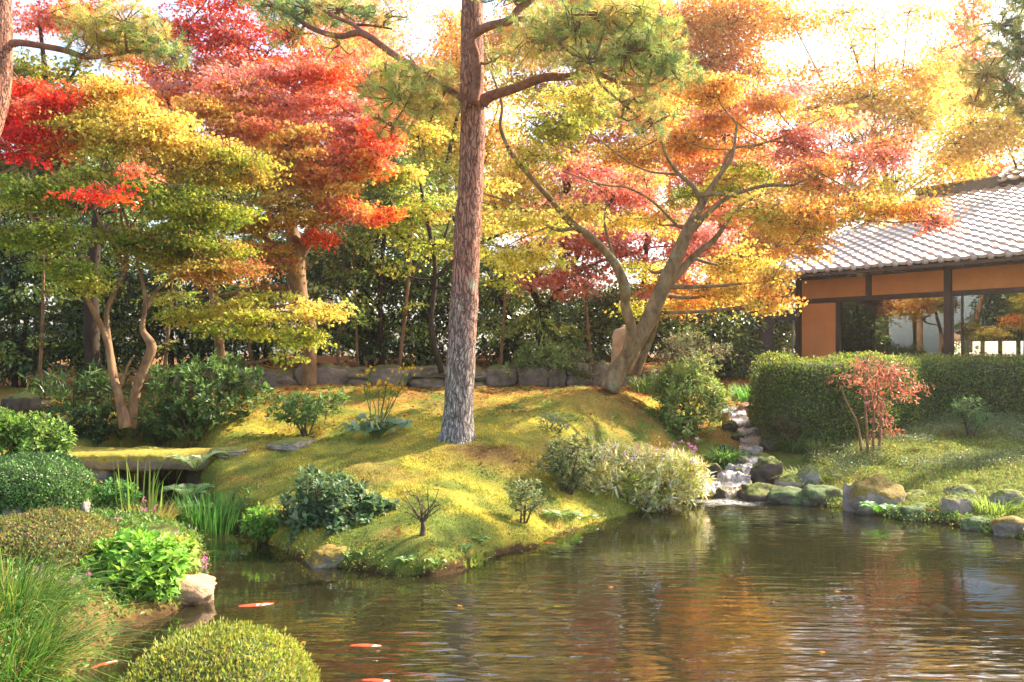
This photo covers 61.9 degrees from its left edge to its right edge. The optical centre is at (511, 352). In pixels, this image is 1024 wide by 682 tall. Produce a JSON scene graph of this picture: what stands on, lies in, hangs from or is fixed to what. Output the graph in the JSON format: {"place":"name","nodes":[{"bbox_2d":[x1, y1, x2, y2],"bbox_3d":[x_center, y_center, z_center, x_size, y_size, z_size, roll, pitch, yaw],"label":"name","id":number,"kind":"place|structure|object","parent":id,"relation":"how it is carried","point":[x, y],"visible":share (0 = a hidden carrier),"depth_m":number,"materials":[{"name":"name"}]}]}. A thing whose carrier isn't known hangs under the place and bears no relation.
{"place":"outdoors","nodes":[
{"label":"outdoors","id":0,"kind":"place"},
{"bbox_2d":[0,353,1023,681],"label":"ground","id":1,"kind":"structure","parent":0,"point":[708,591],"depth_m":8.95,"materials":[{"name":"plant"}]},
{"bbox_2d":[0,392,41,417],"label":"rock","id":2,"kind":"object","parent":1,"relation":"on","point":[26,402],"visible":0.58,"depth_m":13.95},
{"bbox_2d":[4,243,71,390],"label":"slim tree","id":3,"kind":"object","parent":1,"relation":"on","point":[43,302],"visible":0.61,"depth_m":16.97,"materials":[{"name":"green plant"}]},
{"bbox_2d":[0,406,77,459],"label":"shrub","id":4,"kind":"object","parent":1,"relation":"on","point":[20,432],"visible":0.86,"depth_m":9.87,"materials":[{"name":"green plant"}]},
{"bbox_2d":[0,449,95,512],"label":"round bush","id":5,"kind":"object","parent":1,"relation":"on","point":[37,481],"visible":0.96,"depth_m":8.34,"materials":[{"name":"green plant"}]},
{"bbox_2d":[0,72,107,175],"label":"maple tree","id":6,"kind":"object","parent":1,"relation":"on","point":[15,129],"visible":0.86,"depth_m":12.78,"materials":[{"name":"red plant"}]},
{"bbox_2d":[0,215,115,386],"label":"evergreen tree","id":7,"kind":"object","parent":1,"relation":"on","point":[15,303],"visible":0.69,"depth_m":17.82,"materials":[{"name":"green plant"}]},
{"bbox_2d":[0,546,117,635],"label":"grass clump","id":8,"kind":"object","parent":1,"relation":"on","point":[7,610],"visible":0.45,"depth_m":5.34,"materials":[{"name":"plant"}]},
{"bbox_2d":[0,506,119,575],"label":"round bush","id":9,"kind":"object","parent":1,"relation":"on","point":[54,527],"visible":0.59,"depth_m":6.47,"materials":[{"name":"green plant"}]},
{"bbox_2d":[15,357,132,414],"bbox_3d":[-7.808,0.661,15.569,2.161,1.173,1.911,0,0,0],"label":"shrub","id":10,"kind":"object","parent":1,"relation":"on","point":[83,383],"visible":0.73,"depth_m":15.37,"materials":[{"name":"green plant"}]},
{"bbox_2d":[0,0,161,359],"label":"maple tree","id":11,"kind":"object","parent":1,"relation":"on","point":[24,68],"visible":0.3,"depth_m":21.92,"materials":[{"name":"red plant"}]},
{"bbox_2d":[34,399,135,446],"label":"shrub","id":12,"kind":"object","parent":1,"relation":"on","point":[95,427],"visible":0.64,"depth_m":13.05,"materials":[{"name":"green plant"}]},
{"bbox_2d":[0,542,183,638],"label":"grass clump","id":13,"kind":"object","parent":1,"relation":"on","point":[52,570],"visible":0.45,"depth_m":5.51,"materials":[{"name":"plant"}]},
{"bbox_2d":[22,210,173,384],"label":"evergreen tree","id":14,"kind":"object","parent":1,"relation":"on","point":[67,348],"visible":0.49,"depth_m":18.20,"materials":[{"name":"green plant"}]},
{"bbox_2d":[0,0,196,135],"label":"pine tree","id":15,"kind":"object","parent":1,"relation":"on","point":[129,26],"visible":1,"depth_m":10.44,"materials":[{"name":"green plant"}]},
{"bbox_2d":[51,153,149,391],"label":"tree","id":16,"kind":"object","parent":1,"relation":"on","point":[91,340],"visible":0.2,"depth_m":16.91,"materials":[{"name":"plant"}]},
{"bbox_2d":[0,562,206,681],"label":"grass clump","id":17,"kind":"object","parent":1,"relation":"on","point":[56,652],"visible":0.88,"depth_m":4.73,"materials":[{"name":"plant"}]},
{"bbox_2d":[90,477,142,508],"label":"leafy plant","id":18,"kind":"object","parent":1,"relation":"on","point":[106,496],"visible":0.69,"depth_m":9.36,"materials":[{"name":"green plant"}]},
{"bbox_2d":[0,199,238,365],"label":"evergreen tree","id":19,"kind":"object","parent":1,"relation":"on","point":[130,334],"visible":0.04,"depth_m":27.68,"materials":[{"name":"green plant"}]},
{"bbox_2d":[73,522,194,604],"bbox_3d":[-2.942,1.682,6.592,0.931,0.693,0.817,0,0,0],"label":"leafy plant","id":20,"kind":"object","parent":1,"relation":"on","point":[146,552],"visible":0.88,"depth_m":6.47,"materials":[{"name":"green plant"}]},
{"bbox_2d":[0,72,293,428],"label":"maple tree","id":21,"kind":"object","parent":1,"relation":"on","point":[118,137],"visible":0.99,"depth_m":12.56,"materials":[{"name":"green plant"}]},
{"bbox_2d":[112,459,185,512],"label":"grass clump","id":22,"kind":"object","parent":1,"relation":"on","point":[153,500],"visible":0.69,"depth_m":9.16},
{"bbox_2d":[66,446,244,501],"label":"stone bridge","id":23,"kind":"structure","parent":1,"relation":"on","point":[100,461],"depth_m":11.58,"materials":[{"name":"stone"}]},
{"bbox_2d":[113,390,223,444],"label":"shrub","id":24,"kind":"object","parent":1,"relation":"on","point":[151,434],"visible":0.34,"depth_m":13.34,"materials":[{"name":"green plant"}]},
{"bbox_2d":[148,266,202,377],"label":"slim tree","id":25,"kind":"object","parent":1,"relation":"on","point":[167,343],"visible":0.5,"depth_m":17.47,"materials":[{"name":"green plant"}]},
{"bbox_2d":[153,527,200,573],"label":"leafy plant","id":26,"kind":"object","parent":1,"relation":"on","point":[188,540],"visible":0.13,"depth_m":7.19,"materials":[{"name":"green plant"}]},
{"bbox_2d":[0,482,363,681],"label":"bank plants","id":27,"kind":"object","parent":1,"relation":"on","point":[105,512],"visible":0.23,"depth_m":6.25,"materials":[{"name":"green plant"}]},
{"bbox_2d":[110,258,267,381],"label":"evergreen tree","id":28,"kind":"object","parent":1,"relation":"on","point":[203,349],"visible":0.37,"depth_m":18.82,"materials":[{"name":"green plant"}]},
{"bbox_2d":[171,573,216,608],"bbox_3d":[-2.653,1.924,6.864,0.544,0.282,0.382,0,0,0],"label":"rock","id":29,"kind":"object","parent":1,"relation":"on","point":[196,590],"visible":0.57,"depth_m":6.76,"materials":[{"name":"stone"}]},
{"bbox_2d":[123,346,277,440],"bbox_3d":[-4.768,0.632,13.292,2.129,1.464,1.835,0,0,0],"label":"shrub","id":30,"kind":"object","parent":1,"relation":"on","point":[230,375],"visible":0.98,"depth_m":13.03,"materials":[{"name":"green plant"}]},
{"bbox_2d":[0,0,416,366],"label":"autumn tree","id":31,"kind":"object","parent":1,"relation":"on","point":[367,47],"visible":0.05,"depth_m":24.44,"materials":[{"name":"red plant"}]},
{"bbox_2d":[119,616,322,681],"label":"round bush","id":32,"kind":"object","parent":1,"relation":"on","point":[221,651],"visible":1,"depth_m":3.46,"materials":[{"name":"green plant"}]},
{"bbox_2d":[181,182,277,365],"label":"tree","id":33,"kind":"object","parent":1,"relation":"on","point":[229,199],"visible":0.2,"depth_m":18.91,"materials":[{"name":"green plant"}]},
{"bbox_2d":[107,0,364,365],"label":"maple tree","id":34,"kind":"object","parent":1,"relation":"on","point":[224,36],"visible":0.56,"depth_m":20.16,"materials":[{"name":"red plant"}]},
{"bbox_2d":[130,280,358,370],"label":"maple tree","id":35,"kind":"object","parent":1,"relation":"on","point":[247,313],"visible":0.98,"depth_m":14.28,"materials":[{"name":"yellow plant"}]},
{"bbox_2d":[203,244,317,365],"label":"evergreen tree","id":36,"kind":"object","parent":1,"relation":"on","point":[266,346],"visible":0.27,"depth_m":19.68,"materials":[{"name":"green plant"}]},
{"bbox_2d":[163,51,416,385],"bbox_3d":[-4.194,-2.623,16.316,4.785,6.687,3.338,0,0,0],"label":"maple tree","id":37,"kind":"object","parent":1,"relation":"on","point":[233,114],"visible":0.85,"depth_m":15.87,"materials":[{"name":"red plant"}]},
{"bbox_2d":[266,437,316,450],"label":"stepping stone","id":38,"kind":"object","parent":1,"relation":"on","point":[290,444],"visible":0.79,"depth_m":11.79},
{"bbox_2d":[264,386,350,436],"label":"shrub","id":39,"kind":"object","parent":1,"relation":"on","point":[309,406],"visible":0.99,"depth_m":12.80,"materials":[{"name":"green plant"}]},
{"bbox_2d":[306,543,349,575],"bbox_3d":[-1.697,1.979,8.088,0.456,0.299,0.335,0,0,-25],"label":"rock","id":40,"kind":"object","parent":1,"relation":"on","point":[319,555],"visible":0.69,"depth_m":7.95,"materials":[{"name":"stone"}]},
{"bbox_2d":[207,216,449,356],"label":"evergreen tree","id":41,"kind":"object","parent":1,"relation":"on","point":[319,350],"visible":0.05,"depth_m":27.56,"materials":[{"name":"green plant"}]},
{"bbox_2d":[272,462,399,547],"bbox_3d":[-1.877,1.654,8.926,1.146,1.034,1.182,0,0,-40],"label":"shrub","id":42,"kind":"object","parent":1,"relation":"on","point":[329,505],"visible":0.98,"depth_m":8.68,"materials":[{"name":"green plant"}]},
{"bbox_2d":[323,237,374,365],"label":"slim tree","id":43,"kind":"object","parent":1,"relation":"on","point":[351,278],"visible":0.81,"depth_m":18.27,"materials":[{"name":"green plant"}]},
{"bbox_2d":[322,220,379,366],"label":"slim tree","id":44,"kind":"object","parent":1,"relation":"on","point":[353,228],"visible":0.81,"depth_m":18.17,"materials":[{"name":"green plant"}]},
{"bbox_2d":[288,188,447,366],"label":"evergreen tree","id":45,"kind":"object","parent":1,"relation":"on","point":[370,338],"visible":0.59,"depth_m":18.71,"materials":[{"name":"green plant"}]},
{"bbox_2d":[342,362,422,438],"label":"leopard plant","id":46,"kind":"object","parent":1,"relation":"on","point":[376,430],"visible":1,"depth_m":12.08,"materials":[{"name":"green plant"}]},
{"bbox_2d":[347,149,441,364],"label":"tree","id":47,"kind":"object","parent":1,"relation":"on","point":[380,281],"visible":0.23,"depth_m":18.55,"materials":[{"name":"green plant"}]},
{"bbox_2d":[44,357,749,410],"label":"leaf litter","id":48,"kind":"object","parent":1,"relation":"on","point":[497,387],"visible":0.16,"depth_m":16.91,"materials":[{"name":"brown plant"}]},
{"bbox_2d":[311,0,490,352],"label":"autumn tree","id":49,"kind":"object","parent":1,"relation":"on","point":[441,15],"visible":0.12,"depth_m":28.95,"materials":[{"name":"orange plant"}]},
{"bbox_2d":[91,385,738,585],"bbox_3d":[-0.798,1.368,11.406,8.845,1.572,8.225,0,0,0],"label":"moss","id":50,"kind":"object","parent":1,"relation":"on","point":[375,457],"visible":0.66,"depth_m":10.73,"materials":[{"name":"plant"}]},
{"bbox_2d":[385,184,444,365],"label":"slim tree","id":51,"kind":"object","parent":1,"relation":"on","point":[406,303],"visible":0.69,"depth_m":18.16,"materials":[{"name":"green plant"}]},
{"bbox_2d":[394,485,443,535],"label":"dry bush","id":52,"kind":"object","parent":1,"relation":"on","point":[421,519],"visible":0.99,"depth_m":8.08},
{"bbox_2d":[173,360,674,391],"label":"stone wall","id":53,"kind":"structure","parent":1,"relation":"on","point":[430,376],"depth_m":17.36,"materials":[{"name":"stone"}]},
{"bbox_2d":[355,168,498,365],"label":"evergreen tree","id":54,"kind":"object","parent":1,"relation":"on","point":[442,305],"visible":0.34,"depth_m":19.30,"materials":[{"name":"green plant"}]},
{"bbox_2d":[358,8,525,340],"bbox_3d":[-2.300,-5.003,24.273,5.495,10.042,4.322,0,0,0],"label":"autumn tree","id":55,"kind":"object","parent":1,"relation":"on","point":[446,166],"visible":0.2,"depth_m":24.63,"materials":[{"name":"yellow plant"}]},
{"bbox_2d":[93,466,836,595],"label":"water edge plants","id":56,"kind":"object","parent":1,"relation":"on","point":[295,567],"visible":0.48,"depth_m":8.62,"materials":[{"name":"green plant"}]},
{"bbox_2d":[366,119,577,373],"bbox_3d":[-0.796,-2.102,16.895,4.206,5.065,1.506,0,0,0],"label":"maple tree","id":57,"kind":"object","parent":1,"relation":"on","point":[404,174],"visible":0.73,"depth_m":16.83,"materials":[{"name":"yellow plant"}]},
{"bbox_2d":[234,0,711,444],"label":"pine tree","id":58,"kind":"object","parent":1,"relation":"on","point":[475,100],"visible":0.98,"depth_m":10.88,"materials":[{"name":"green plant"}]},
{"bbox_2d":[480,259,535,363],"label":"slim tree","id":59,"kind":"object","parent":1,"relation":"on","point":[503,330],"visible":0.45,"depth_m":18.27,"materials":[{"name":"green plant"}]},
{"bbox_2d":[398,29,638,300],"bbox_3d":[-0.363,-5.391,28.082,8.896,11.003,4.884,0,0,23],"label":"autumn tree","id":60,"kind":"object","parent":1,"relation":"on","point":[490,153],"visible":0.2,"depth_m":28.48,"materials":[{"name":"yellow plant"}]},
{"bbox_2d":[437,231,602,366],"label":"evergreen tree","id":61,"kind":"object","parent":1,"relation":"on","point":[517,326],"visible":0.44,"depth_m":19.15,"materials":[{"name":"green plant"}]},
{"bbox_2d":[507,477,546,522],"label":"shrub","id":62,"kind":"object","parent":1,"relation":"on","point":[523,492],"visible":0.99,"depth_m":9.24,"materials":[{"name":"green plant"}]},
{"bbox_2d":[502,337,599,379],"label":"shrub","id":63,"kind":"object","parent":1,"relation":"on","point":[557,353],"visible":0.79,"depth_m":17.41,"materials":[{"name":"green plant"}]},
{"bbox_2d":[94,362,1023,549],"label":"fallen leaves","id":64,"kind":"object","parent":1,"relation":"on","point":[502,404],"visible":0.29,"depth_m":13.62,"materials":[{"name":"orange plant"}]},
{"bbox_2d":[535,430,602,494],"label":"shrub","id":65,"kind":"object","parent":1,"relation":"on","point":[561,465],"visible":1,"depth_m":10.38,"materials":[{"name":"green plant"}]},
{"bbox_2d":[561,262,604,361],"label":"slim tree","id":66,"kind":"object","parent":1,"relation":"on","point":[588,338],"visible":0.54,"depth_m":18.51,"materials":[{"name":"green plant"}]},
{"bbox_2d":[481,0,695,341],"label":"autumn tree","id":67,"kind":"object","parent":1,"relation":"on","point":[524,193],"visible":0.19,"depth_m":25.80,"materials":[{"name":"yellow plant"}]},
{"bbox_2d":[513,275,699,360],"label":"evergreen tree","id":68,"kind":"object","parent":1,"relation":"on","point":[614,322],"visible":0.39,"depth_m":19.50,"materials":[{"name":"green plant"}]},
{"bbox_2d":[444,281,794,361],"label":"evergreen tree","id":69,"kind":"object","parent":1,"relation":"on","point":[699,324],"visible":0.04,"depth_m":27.61,"materials":[{"name":"green plant"}]},
{"bbox_2d":[481,149,781,352],"bbox_3d":[2.470,-2.289,18.991,6.692,4.725,3.852,0,0,0],"label":"maple tree","id":70,"kind":"object","parent":1,"relation":"on","point":[579,246],"visible":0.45,"depth_m":18.88,"materials":[{"name":"red plant"}]},
{"bbox_2d":[563,436,716,518],"bbox_3d":[1.604,1.614,11.094,2.183,1.038,1.352,0,0,0],"label":"white leaved plant","id":71,"kind":"object","parent":1,"relation":"on","point":[637,477],"visible":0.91,"depth_m":10.81,"materials":[{"name":"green plant"}]},
{"bbox_2d":[646,348,738,443],"bbox_3d":[2.915,0.707,13.812,1.391,1.567,1.528,0,0,44],"label":"shrub","id":72,"kind":"object","parent":1,"relation":"on","point":[689,386],"visible":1,"depth_m":13.54,"materials":[{"name":"green plant"}]},
{"bbox_2d":[653,330,732,380],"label":"shrub","id":73,"kind":"object","parent":1,"relation":"on","point":[682,350],"visible":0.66,"depth_m":16.48,"materials":[{"name":"green plant"}]},
{"bbox_2d":[449,49,968,393],"bbox_3d":[3.063,-2.068,14.211,8.064,5.573,3.936,0,0,0],"label":"maple tree","id":74,"kind":"object","parent":1,"relation":"on","point":[720,109],"visible":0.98,"depth_m":14.05,"materials":[{"name":"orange plant"}]},
{"bbox_2d":[575,63,850,338],"bbox_3d":[6.492,-5.078,28.572,9.325,10.415,4.333,0,0,0],"label":"autumn tree","id":75,"kind":"object","parent":1,"relation":"on","point":[776,168],"visible":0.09,"depth_m":28.58,"materials":[{"name":"orange plant"}]},
{"bbox_2d":[640,261,795,378],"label":"evergreen tree","id":76,"kind":"object","parent":1,"relation":"on","point":[747,328],"visible":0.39,"depth_m":19.41,"materials":[{"name":"green plant"}]},
{"bbox_2d":[692,443,750,467],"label":"grass clump","id":77,"kind":"object","parent":1,"relation":"on","point":[722,459],"visible":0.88,"depth_m":12.82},
{"bbox_2d":[631,0,822,322],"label":"autumn tree","id":78,"kind":"object","parent":1,"relation":"on","point":[723,23],"visible":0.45,"depth_m":26.59,"materials":[{"name":"orange plant"}]},
{"bbox_2d":[706,287,796,366],"bbox_3d":[6.460,-0.040,21.832,3.389,3.137,2.735,0,0,0],"label":"porch","id":79,"kind":"object","parent":1,"relation":"on","point":[766,337],"visible":0.2,"depth_m":20.58,"materials":[{"name":"brown wood"}]},
{"bbox_2d":[740,482,783,506],"bbox_3d":[3.400,1.923,11.576,0.681,0.336,0.438,0,0,-23],"label":"rock","id":80,"kind":"object","parent":1,"relation":"on","point":[754,494],"visible":0.69,"depth_m":11.41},
{"bbox_2d":[749,456,782,484],"bbox_3d":[3.626,1.755,12.174,0.480,0.553,0.313,0,0,0],"label":"rock","id":81,"kind":"object","parent":1,"relation":"on","point":[766,470],"visible":0.61,"depth_m":12.09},
{"bbox_2d":[758,412,809,450],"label":"shrub","id":82,"kind":"object","parent":1,"relation":"on","point":[777,420],"visible":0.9,"depth_m":13.33,"materials":[{"name":"green plant"}]},
{"bbox_2d":[767,486,802,506],"bbox_3d":[3.698,1.928,11.412,0.652,0.283,0.427,0,0,-12],"label":"rock","id":83,"kind":"object","parent":1,"relation":"on","point":[791,496],"visible":0.77,"depth_m":11.26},
{"bbox_2d":[801,484,842,507],"bbox_3d":[4.099,1.933,11.308,0.602,0.382,0.490,0,0,0],"label":"rock","id":84,"kind":"object","parent":1,"relation":"on","point":[818,495],"visible":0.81,"depth_m":11.17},
{"bbox_2d":[738,0,976,195],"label":"autumn tree","id":85,"kind":"object","parent":1,"relation":"on","point":[817,19],"visible":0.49,"depth_m":25.86,"materials":[{"name":"plant"}]},
{"bbox_2d":[749,6,1002,250],"bbox_3d":[10.595,-5.005,25.012,7.501,10.014,3.412,0,0,0],"label":"autumn tree","id":86,"kind":"object","parent":1,"relation":"on","point":[918,116],"visible":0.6,"depth_m":24.77,"materials":[{"name":"yellow plant"}]},
{"bbox_2d":[849,474,905,520],"bbox_3d":[4.588,1.852,10.745,0.766,0.617,0.525,0,0,0],"label":"rock","id":87,"kind":"object","parent":1,"relation":"on","point":[879,489],"visible":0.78,"depth_m":10.56,"materials":[{"name":"stone"}]},
{"bbox_2d":[825,352,934,450],"bbox_3d":[5.528,0.724,12.737,1.442,1.487,0.930,0,0,-14],"label":"nandina shrub","id":88,"kind":"object","parent":1,"relation":"on","point":[888,376],"visible":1,"depth_m":12.73,"materials":[{"name":"red plant"}]},
{"bbox_2d":[745,350,1023,446],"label":"clipped hedge","id":89,"kind":"object","parent":1,"relation":"on","point":[800,386],"visible":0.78,"depth_m":14.09,"materials":[{"name":"green plant"}]},
{"bbox_2d":[761,171,1023,362],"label":"tea house","id":90,"kind":"structure","parent":1,"relation":"on","point":[889,289],"depth_m":20.12,"materials":[{"name":"tile"}]},
{"bbox_2d":[792,496,1023,546],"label":"bank moss","id":91,"kind":"object","parent":1,"relation":"on","point":[953,513],"visible":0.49,"depth_m":10.10,"materials":[{"name":"green plant"}]},
{"bbox_2d":[938,495,974,515],"bbox_3d":[5.269,1.921,10.184,0.412,0.432,0.274,0,0,0],"label":"rock","id":92,"kind":"object","parent":1,"relation":"on","point":[957,503],"visible":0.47,"depth_m":10.09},
{"bbox_2d":[920,0,1014,352],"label":"autumn tree","id":93,"kind":"object","parent":1,"relation":"on","point":[967,15],"visible":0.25,"depth_m":33.78,"materials":[{"name":"yellow plant"}]},
{"bbox_2d":[912,74,1023,179],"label":"autumn tree","id":94,"kind":"object","parent":1,"relation":"on","point":[1000,134],"visible":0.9,"depth_m":22.81,"materials":[{"name":"yellow plant"}]},
{"bbox_2d":[951,394,993,438],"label":"shrub","id":95,"kind":"object","parent":1,"relation":"on","point":[969,420],"visible":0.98,"depth_m":13.37,"materials":[{"name":"green plant"}]},
{"bbox_2d":[959,516,991,535],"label":"rock","id":96,"kind":"object","parent":1,"relation":"on","point":[969,526],"visible":0.76,"depth_m":9.60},
{"bbox_2d":[944,0,1023,129],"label":"pine tree","id":97,"kind":"object","parent":1,"relation":"on","point":[1010,52],"visible":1,"depth_m":12.74,"materials":[{"name":"green plant"}]},
{"bbox_2d":[955,488,1023,514],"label":"grass clump","id":98,"kind":"object","parent":1,"relation":"on","point":[985,505],"visible":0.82,"depth_m":9.93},
{"bbox_2d":[990,515,1023,541],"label":"rock","id":99,"kind":"object","parent":1,"relation":"on","point":[1006,525],"visible":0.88,"depth_m":9.28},
{"bbox_2d":[994,151,1023,353],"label":"roof wing","id":100,"kind":"structure","parent":1,"relation":"on","point":[999,177],"depth_m":23.63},
{"bbox_2d":[1,0,1023,353],"label":"sky","id":101,"kind":"structure","parent":0,"point":[1009,347],"materials":[{"name":"white"}]},
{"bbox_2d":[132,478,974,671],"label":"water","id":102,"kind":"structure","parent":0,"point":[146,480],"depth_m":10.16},
{"bbox_2d":[162,483,252,538],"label":"grass clump","id":103,"kind":"object","parent":102,"relation":"in","point":[213,524],"visible":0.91,"depth_m":9.46,"materials":[{"name":"plant"}]},
{"bbox_2d":[238,501,284,543],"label":"leafy plant","id":104,"kind":"object","parent":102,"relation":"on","point":[257,529],"visible":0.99,"depth_m":8.92,"materials":[{"name":"green plant"}]},
{"bbox_2d":[227,599,317,615],"bbox_3d":[-1.922,2.037,6.867,0.717,0.093,0.238,0,0,-35],"label":"koi","id":105,"kind":"object","parent":102,"relation":"in","point":[257,609],"visible":1,"depth_m":6.74},
{"bbox_2d":[308,644,390,656],"bbox_3d":[-1.105,2.029,5.811,0.566,0.073,0.186,0,0,0],"label":"koi","id":106,"kind":"object","parent":102,"relation":"in","point":[365,650],"visible":0.99,"depth_m":5.80},
{"bbox_2d":[947,577,1023,589],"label":"koi","id":107,"kind":"object","parent":102,"relation":"in","point":[973,583],"visible":1,"depth_m":7.51},
{"bbox_2d":[711,406,762,487],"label":"stream water","id":108,"kind":"structure","parent":0,"point":[728,476],"depth_m":12.90,"materials":[{"name":"grey liquid"}]},
{"bbox_2d":[796,410,1023,519],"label":"lawn","id":109,"kind":"structure","parent":0,"point":[948,443],"depth_m":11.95,"materials":[{"name":"green plant"}]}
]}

